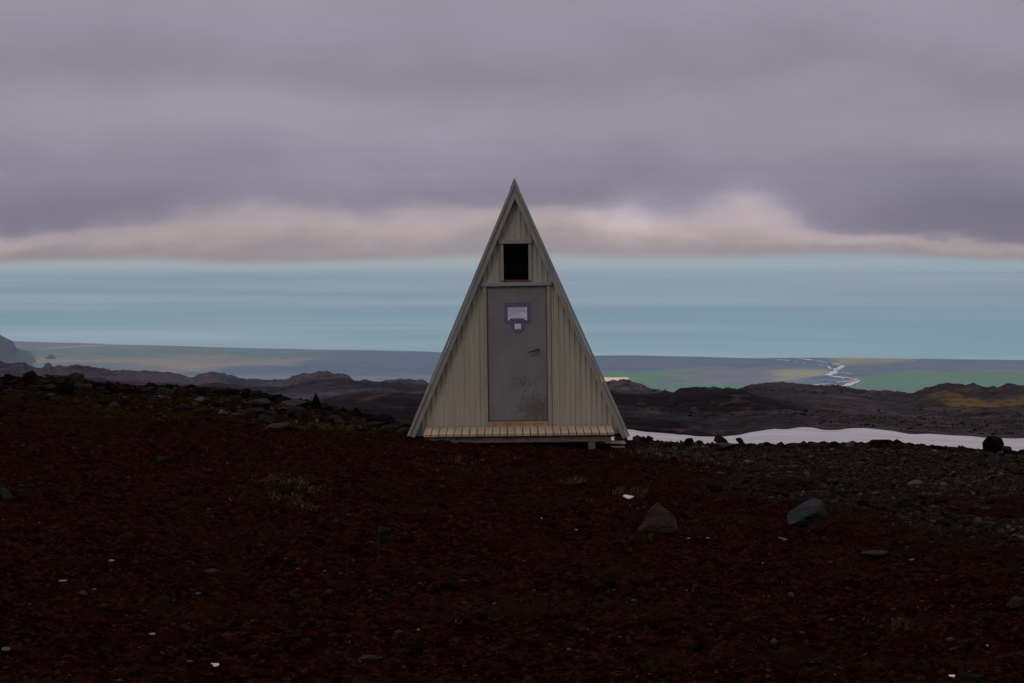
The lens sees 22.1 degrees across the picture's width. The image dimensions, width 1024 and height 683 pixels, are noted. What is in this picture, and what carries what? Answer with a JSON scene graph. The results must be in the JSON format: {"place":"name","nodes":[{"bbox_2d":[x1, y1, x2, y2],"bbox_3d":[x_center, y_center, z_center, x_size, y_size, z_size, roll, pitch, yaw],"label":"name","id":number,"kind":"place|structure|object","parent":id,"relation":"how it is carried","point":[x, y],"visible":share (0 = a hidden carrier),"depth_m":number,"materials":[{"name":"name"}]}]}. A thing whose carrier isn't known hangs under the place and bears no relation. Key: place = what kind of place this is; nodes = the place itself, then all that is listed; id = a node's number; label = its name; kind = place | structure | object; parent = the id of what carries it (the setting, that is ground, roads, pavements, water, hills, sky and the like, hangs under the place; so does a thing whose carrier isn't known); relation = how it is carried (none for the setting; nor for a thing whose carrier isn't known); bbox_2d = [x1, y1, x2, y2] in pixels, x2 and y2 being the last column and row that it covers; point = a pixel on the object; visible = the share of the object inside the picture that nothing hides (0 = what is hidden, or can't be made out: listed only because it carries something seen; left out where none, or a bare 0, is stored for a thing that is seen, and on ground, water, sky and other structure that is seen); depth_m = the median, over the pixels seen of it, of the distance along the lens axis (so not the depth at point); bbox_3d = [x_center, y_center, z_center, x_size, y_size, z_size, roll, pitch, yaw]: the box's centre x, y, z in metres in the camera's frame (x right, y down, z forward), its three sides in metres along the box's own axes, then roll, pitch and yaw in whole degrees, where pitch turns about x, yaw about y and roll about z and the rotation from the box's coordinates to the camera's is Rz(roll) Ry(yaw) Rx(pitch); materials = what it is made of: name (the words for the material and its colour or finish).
{"place":"outdoors","nodes":[
{"label":"outdoors","id":0,"kind":"place"},
{"bbox_2d":[0,335,36,366],"bbox_3d":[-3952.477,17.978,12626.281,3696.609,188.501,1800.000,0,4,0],"label":"headland","id":1,"kind":"structure","parent":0,"point":[10,352],"depth_m":12428.84,"materials":[{"name":"grey stone"}]},
{"bbox_2d":[46,354,55,358],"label":"hill","id":2,"kind":"structure","parent":0,"point":[50,356],"depth_m":12866.99,"materials":[{"name":"grey stone"}]},
{"bbox_2d":[0,375,1023,682],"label":"ground","id":3,"kind":"structure","parent":0,"point":[162,539],"depth_m":18.57,"materials":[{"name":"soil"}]},
{"bbox_2d":[1,647,10,650],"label":"stone","id":4,"kind":"object","parent":3,"relation":"on","point":[5,648],"visible":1,"depth_m":13.06,"materials":[{"name":"grey stone"}]},
{"bbox_2d":[0,488,12,498],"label":"rock","id":5,"kind":"object","parent":3,"relation":"on","point":[5,493],"visible":1,"depth_m":21.21,"materials":[{"name":"grey stone"}]},
{"bbox_2d":[2,374,16,384],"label":"rock","id":6,"kind":"object","parent":3,"relation":"on","point":[8,378],"visible":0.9,"depth_m":43.96,"materials":[{"name":"black stone"}]},
{"bbox_2d":[21,370,38,385],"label":"rock","id":7,"kind":"object","parent":3,"relation":"on","point":[31,375],"visible":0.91,"depth_m":43.80,"materials":[{"name":"black stone"}]},
{"bbox_2d":[25,385,45,389],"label":"rock","id":8,"kind":"object","parent":3,"relation":"on","point":[38,387],"visible":0.9,"depth_m":42.30,"materials":[{"name":"grey stone"}]},
{"bbox_2d":[40,379,49,384],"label":"rock","id":9,"kind":"object","parent":3,"relation":"on","point":[45,382],"visible":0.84,"depth_m":44.10,"materials":[{"name":"grey stone"}]},
{"bbox_2d":[46,384,55,390],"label":"rock","id":10,"kind":"object","parent":3,"relation":"on","point":[49,387],"visible":1,"depth_m":42.27,"materials":[{"name":"grey stone"}]},
{"bbox_2d":[56,377,66,384],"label":"rock","id":11,"kind":"object","parent":3,"relation":"on","point":[61,381],"visible":1,"depth_m":44.03,"materials":[{"name":"grey stone"}]},
{"bbox_2d":[55,384,73,394],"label":"rock","id":12,"kind":"object","parent":3,"relation":"on","point":[64,389],"visible":0.95,"depth_m":40.04,"materials":[{"name":"black stone"}]},
{"bbox_2d":[65,372,84,383],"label":"rock","id":13,"kind":"object","parent":3,"relation":"on","point":[74,378],"visible":0.82,"depth_m":44.06,"materials":[{"name":"grey stone"}]},
{"bbox_2d":[74,383,84,390],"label":"rock","id":14,"kind":"object","parent":3,"relation":"on","point":[78,386],"visible":0.82,"depth_m":43.36,"materials":[{"name":"grey stone"}]},
{"bbox_2d":[87,382,103,387],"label":"rock","id":15,"kind":"object","parent":3,"relation":"on","point":[95,384],"visible":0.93,"depth_m":43.95,"materials":[{"name":"grey stone"}]},
{"bbox_2d":[104,381,121,391],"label":"rock","id":16,"kind":"object","parent":3,"relation":"on","point":[109,385],"visible":0.91,"depth_m":43.28,"materials":[{"name":"black stone"}]},
{"bbox_2d":[142,386,154,394],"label":"rock","id":17,"kind":"object","parent":3,"relation":"on","point":[150,390],"visible":1,"depth_m":42.75,"materials":[{"name":"grey stone"}]},
{"bbox_2d":[157,456,169,461],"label":"rock","id":18,"kind":"object","parent":3,"relation":"on","point":[162,459],"visible":1,"depth_m":27.80,"materials":[{"name":"grey stone"}]},
{"bbox_2d":[156,387,176,396],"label":"rock","id":19,"kind":"object","parent":3,"relation":"on","point":[162,391],"visible":1,"depth_m":42.75,"materials":[{"name":"grey stone"}]},
{"bbox_2d":[168,504,176,509],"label":"rock","id":20,"kind":"object","parent":3,"relation":"on","point":[172,506],"visible":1,"depth_m":21.14,"materials":[{"name":"grey stone"}]},
{"bbox_2d":[0,374,413,432],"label":"rubble","id":21,"kind":"object","parent":3,"relation":"on","point":[109,401],"visible":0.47,"depth_m":40.84,"materials":[{"name":"stone"}]},
{"bbox_2d":[229,395,240,403],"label":"rock","id":22,"kind":"object","parent":3,"relation":"on","point":[237,399],"visible":0.96,"depth_m":42.66,"materials":[{"name":"grey stone"}]},
{"bbox_2d":[241,390,250,397],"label":"rock","id":23,"kind":"object","parent":3,"relation":"on","point":[245,394],"visible":1,"depth_m":44.03,"materials":[{"name":"black stone"}]},
{"bbox_2d":[244,407,262,414],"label":"rock","id":24,"kind":"object","parent":3,"relation":"on","point":[257,411],"visible":0.91,"depth_m":38.96,"materials":[{"name":"grey stone"}]},
{"bbox_2d":[247,398,272,405],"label":"rock","id":25,"kind":"object","parent":3,"relation":"on","point":[263,402],"visible":1,"depth_m":42.25,"materials":[{"name":"grey stone"}]},
{"bbox_2d":[257,415,275,423],"bbox_3d":[-3.357,1.059,35.732,0.267,0.134,0.214,-6,4,0],"label":"rock","id":26,"kind":"object","parent":3,"relation":"on","point":[265,419],"visible":0.98,"depth_m":35.67,"materials":[{"name":"grey stone"}]},
{"bbox_2d":[257,394,281,400],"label":"rock","id":27,"kind":"object","parent":3,"relation":"on","point":[271,397],"visible":0.73,"depth_m":44.06,"materials":[{"name":"grey stone"}]},
{"bbox_2d":[267,422,290,428],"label":"rock","id":28,"kind":"object","parent":3,"relation":"on","point":[281,425],"visible":0.96,"depth_m":34.64,"materials":[{"name":"grey stone"}]},
{"bbox_2d":[281,399,310,406],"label":"rock","id":29,"kind":"object","parent":3,"relation":"on","point":[295,402],"visible":0.72,"depth_m":43.76,"materials":[{"name":"grey stone"}]},
{"bbox_2d":[290,594,301,598],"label":"rock","id":30,"kind":"object","parent":3,"relation":"on","point":[298,596],"visible":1,"depth_m":15.44,"materials":[{"name":"grey stone"}]},
{"bbox_2d":[286,406,312,417],"bbox_3d":[-3.227,1.069,39.794,0.409,0.190,0.327,-3,4,0],"label":"rock","id":31,"kind":"object","parent":3,"relation":"on","point":[297,411],"visible":1,"depth_m":39.67,"materials":[{"name":"grey stone"}]},
{"bbox_2d":[310,393,322,408],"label":"rock","id":32,"kind":"object","parent":3,"relation":"on","point":[316,403],"visible":0.99,"depth_m":43.72,"materials":[{"name":"black stone"}]},
{"bbox_2d":[312,414,324,419],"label":"rock","id":33,"kind":"object","parent":3,"relation":"on","point":[316,416],"visible":0.86,"depth_m":39.09,"materials":[{"name":"grey stone"}]},
{"bbox_2d":[328,415,341,419],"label":"rock","id":34,"kind":"object","parent":3,"relation":"on","point":[335,417],"visible":0.81,"depth_m":39.72,"materials":[{"name":"grey stone"}]},
{"bbox_2d":[333,420,348,423],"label":"rock","id":35,"kind":"object","parent":3,"relation":"on","point":[340,421],"visible":0.98,"depth_m":39.17,"materials":[{"name":"grey stone"}]},
{"bbox_2d":[348,419,361,425],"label":"rock","id":36,"kind":"object","parent":3,"relation":"on","point":[352,421],"visible":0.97,"depth_m":39.23,"materials":[{"name":"grey stone"}]},
{"bbox_2d":[350,407,363,415],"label":"rock","id":37,"kind":"object","parent":3,"relation":"on","point":[356,411],"visible":0.98,"depth_m":42.84,"materials":[{"name":"black stone"}]},
{"bbox_2d":[360,655,382,660],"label":"rock","id":38,"kind":"object","parent":3,"relation":"on","point":[372,657],"visible":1,"depth_m":13.34,"materials":[{"name":"grey stone"}]},
{"bbox_2d":[363,421,386,425],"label":"rock","id":39,"kind":"object","parent":3,"relation":"on","point":[381,423],"visible":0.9,"depth_m":39.53,"materials":[{"name":"grey stone"}]},
{"bbox_2d":[359,414,395,421],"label":"rock","id":40,"kind":"object","parent":3,"relation":"on","point":[380,418],"visible":0.75,"depth_m":41.85,"materials":[{"name":"black stone"}]},
{"bbox_2d":[377,527,390,532],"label":"rock","id":41,"kind":"object","parent":3,"relation":"on","point":[383,529],"visible":0.97,"depth_m":20.39,"materials":[{"name":"grey stone"}]},
{"bbox_2d":[384,425,399,430],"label":"rock","id":42,"kind":"object","parent":3,"relation":"on","point":[390,427],"visible":0.89,"depth_m":39.21,"materials":[{"name":"grey stone"}]},
{"bbox_2d":[1,393,945,681],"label":"grass","id":43,"kind":"structure","parent":3,"relation":"on","point":[303,483],"depth_m":30.25,"materials":[{"name":"green plant"}]},
{"bbox_2d":[407,178,629,444],"bbox_3d":[0.064,-0.077,37.538,3.082,4.520,3.173,-1,4,0],"label":"hut","id":44,"kind":"object","parent":3,"relation":"on","point":[517,354],"visible":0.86,"depth_m":36.07,"materials":[{"name":"paint"}]},
{"bbox_2d":[487,286,547,420],"bbox_3d":[0.074,0.169,36.062,0.819,1.858,0.110,-1,4,0],"label":"door","id":45,"kind":"structure","parent":44,"relation":"in","point":[516,315],"depth_m":36.08,"materials":[{"name":"paint"}]},
{"bbox_2d":[424,425,614,448],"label":"deck","id":46,"kind":"structure","parent":3,"relation":"on","point":[590,435],"depth_m":35.16,"materials":[{"name":"brown wood"}]},
{"bbox_2d":[567,502,577,507],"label":"rock","id":47,"kind":"object","parent":3,"relation":"on","point":[571,504],"visible":0.98,"depth_m":22.69,"materials":[{"name":"grey stone"}]},
{"bbox_2d":[564,474,587,484],"bbox_3d":[0.735,1.456,27.270,0.402,0.138,0.303,0,4,0],"label":"grass tuft","id":48,"kind":"object","parent":3,"relation":"on","point":[579,480],"visible":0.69,"depth_m":27.26,"materials":[{"name":"green plant"}]},
{"bbox_2d":[605,444,625,448],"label":"block","id":49,"kind":"structure","parent":3,"relation":"on","point":[608,445],"depth_m":36.00,"materials":[{"name":"grey concrete"}]},
{"bbox_2d":[603,441,625,443],"bbox_3d":[1.405,1.381,35.934,0.289,0.014,0.350,1,4,-2],"label":"board","id":50,"kind":"object","parent":49,"relation":"on","point":[616,442],"visible":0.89,"depth_m":35.83,"materials":[{"name":"wood"}]},
{"bbox_2d":[610,445,624,447],"bbox_3d":[1.437,1.434,35.712,0.199,0.012,0.300,0,4,1],"label":"board","id":51,"kind":"object","parent":49,"relation":"on","point":[618,446],"visible":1,"depth_m":35.69,"materials":[{"name":"wood"}]},
{"bbox_2d":[614,437,626,440],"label":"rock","id":52,"kind":"object","parent":3,"relation":"on","point":[619,439],"visible":0.69,"depth_m":42.92,"materials":[{"name":"black stone"}]},
{"bbox_2d":[613,486,628,494],"bbox_3d":[1.101,1.451,25.509,0.265,0.114,0.228,3,5,37],"label":"grass tuft","id":53,"kind":"object","parent":3,"relation":"on","point":[624,491],"visible":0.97,"depth_m":25.50,"materials":[{"name":"green plant"}]},
{"bbox_2d":[623,495,633,498],"bbox_3d":[1.103,1.472,24.805,0.104,0.029,0.085,7,4,0],"label":"scrap","id":54,"kind":"object","parent":3,"relation":"on","point":[628,496],"visible":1,"depth_m":24.80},
{"bbox_2d":[626,486,651,497],"bbox_3d":[1.275,1.450,25.326,0.361,0.140,0.272,0,4,0],"label":"grass tuft","id":55,"kind":"object","parent":3,"relation":"on","point":[640,494],"visible":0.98,"depth_m":25.30,"materials":[{"name":"plant"}]},
{"bbox_2d":[649,668,659,672],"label":"rock","id":56,"kind":"object","parent":3,"relation":"on","point":[654,670],"visible":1,"depth_m":12.41,"materials":[{"name":"grey stone"}]},
{"bbox_2d":[636,502,677,533],"bbox_3d":[1.180,1.446,21.392,0.345,0.269,0.232,0,4,0],"label":"rock","id":57,"kind":"object","parent":3,"relation":"on","point":[659,519],"visible":0.94,"depth_m":21.30,"materials":[{"name":"stone"}]},
{"bbox_2d":[685,438,693,442],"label":"rock","id":58,"kind":"object","parent":3,"relation":"on","point":[688,440],"visible":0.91,"depth_m":42.95,"materials":[{"name":"black stone"}]},
{"bbox_2d":[714,436,726,442],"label":"rock","id":59,"kind":"object","parent":3,"relation":"on","point":[718,439],"visible":0.86,"depth_m":42.48,"materials":[{"name":"brown stone"}]},
{"bbox_2d":[711,442,736,448],"bbox_3d":[2.967,1.461,36.680,0.328,0.088,0.298,2,4,34],"label":"rock","id":60,"kind":"object","parent":3,"relation":"on","point":[722,445],"visible":1,"depth_m":36.61,"materials":[{"name":"grey stone"}]},
{"bbox_2d":[736,438,743,443],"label":"rock","id":61,"kind":"object","parent":3,"relation":"on","point":[739,440],"visible":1,"depth_m":42.38,"materials":[{"name":"black stone"}]},
{"bbox_2d":[776,490,789,495],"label":"rock","id":62,"kind":"object","parent":3,"relation":"on","point":[784,492],"visible":1,"depth_m":25.89,"materials":[{"name":"grey stone"}]},
{"bbox_2d":[786,498,827,526],"bbox_3d":[2.562,1.488,22.770,0.357,0.256,0.247,1,4,14],"label":"rock","id":63,"kind":"object","parent":3,"relation":"on","point":[809,512],"visible":0.97,"depth_m":22.70,"materials":[{"name":"grey stone"}]},
{"bbox_2d":[808,523,828,533],"bbox_3d":[2.569,1.563,21.951,0.170,0.090,0.136,0,4,0],"label":"rock","id":64,"kind":"object","parent":3,"relation":"on","point":[818,528],"visible":1,"depth_m":21.91,"materials":[{"name":"brown stone"}]},
{"bbox_2d":[631,435,1023,452],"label":"rubble","id":65,"kind":"object","parent":3,"relation":"on","point":[648,439],"visible":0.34,"depth_m":42.01,"materials":[{"name":"stone"}]},
{"bbox_2d":[641,440,1023,542],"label":"cobbles","id":66,"kind":"object","parent":3,"relation":"on","point":[745,484],"visible":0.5,"depth_m":29.35,"materials":[{"name":"stone"}]},
{"bbox_2d":[861,550,887,557],"bbox_3d":[2.678,1.571,19.320,0.204,0.053,0.163,0,4,0],"label":"rock","id":67,"kind":"object","parent":3,"relation":"on","point":[876,553],"visible":1,"depth_m":19.29,"materials":[{"name":"grey stone"}]},
{"bbox_2d":[869,439,892,443],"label":"rock","id":68,"kind":"object","parent":3,"relation":"on","point":[884,441],"visible":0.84,"depth_m":42.04,"materials":[{"name":"black stone"}]},
{"bbox_2d":[889,616,918,629],"bbox_3d":[2.183,1.569,14.582,0.214,0.088,0.171,0,4,0],"label":"grass tuft","id":69,"kind":"object","parent":3,"relation":"on","point":[898,623],"visible":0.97,"depth_m":14.57,"materials":[{"name":"plant"}]},
{"bbox_2d":[897,497,914,504],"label":"rock","id":70,"kind":"object","parent":3,"relation":"on","point":[905,500],"visible":1,"depth_m":25.26,"materials":[{"name":"grey stone"}]},
{"bbox_2d":[903,578,910,583],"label":"rock","id":71,"kind":"object","parent":3,"relation":"on","point":[905,580],"visible":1,"depth_m":17.63,"materials":[{"name":"grey stone"}]},
{"bbox_2d":[932,445,943,448],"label":"rock","id":72,"kind":"object","parent":3,"relation":"on","point":[938,446],"visible":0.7,"depth_m":42.10,"materials":[{"name":"grey stone"}]},
{"bbox_2d":[957,672,984,682],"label":"rock","id":73,"kind":"object","parent":3,"relation":"on","point":[968,678],"visible":1,"depth_m":11.89,"materials":[{"name":"grey stone"}]},
{"bbox_2d":[982,436,1003,452],"bbox_3d":[7.222,1.550,39.298,0.342,0.255,0.306,0,4,0],"label":"rock","id":74,"kind":"object","parent":3,"relation":"on","point":[994,444],"visible":0.99,"depth_m":39.21,"materials":[{"name":"black stone"}]},
{"bbox_2d":[1001,446,1011,451],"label":"rock","id":75,"kind":"object","parent":3,"relation":"on","point":[1006,448],"visible":0.5,"depth_m":40.03,"materials":[{"name":"grey stone"}]},
{"bbox_2d":[1006,596,1023,608],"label":"rock","id":76,"kind":"object","parent":3,"relation":"on","point":[1014,602],"visible":1,"depth_m":15.61,"materials":[{"name":"stone"}]},
{"bbox_2d":[0,272,1023,359],"bbox_3d":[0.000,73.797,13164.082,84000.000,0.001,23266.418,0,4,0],"label":"sea","id":77,"kind":"structure","parent":0,"point":[938,315],"depth_m":17500.47,"materials":[{"name":"liquid"}]},
{"bbox_2d":[0,361,1023,438],"bbox_3d":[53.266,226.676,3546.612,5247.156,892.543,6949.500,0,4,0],"label":"hills","id":78,"kind":"structure","parent":0,"point":[400,399],"depth_m":250.90,"materials":[{"name":"grey stone"}]},
{"bbox_2d":[606,379,1023,434],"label":"lava blocks","id":79,"kind":"structure","parent":78,"relation":"on","point":[878,425],"depth_m":161.53,"materials":[{"name":"stone"}]},
{"bbox_2d":[611,427,1023,450],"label":"snow","id":80,"kind":"structure","parent":78,"relation":"on","point":[798,435],"depth_m":126.78,"materials":[{"name":"white snow"}]},
{"bbox_2d":[0,0,1023,271],"label":"sky","id":81,"kind":"structure","parent":0,"point":[136,135],"materials":[{"name":"grey"}]},
{"bbox_2d":[13,341,1023,392],"bbox_3d":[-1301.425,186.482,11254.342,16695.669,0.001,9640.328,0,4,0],"label":"distant land","id":82,"kind":"structure","parent":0,"point":[670,373],"depth_m":12342.48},
{"bbox_2d":[777,358,859,385],"bbox_3d":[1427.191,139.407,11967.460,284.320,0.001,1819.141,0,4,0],"label":"river","id":83,"kind":"structure","parent":0,"point":[836,372],"depth_m":11819.07,"materials":[{"name":"white liquid"}]}
]}

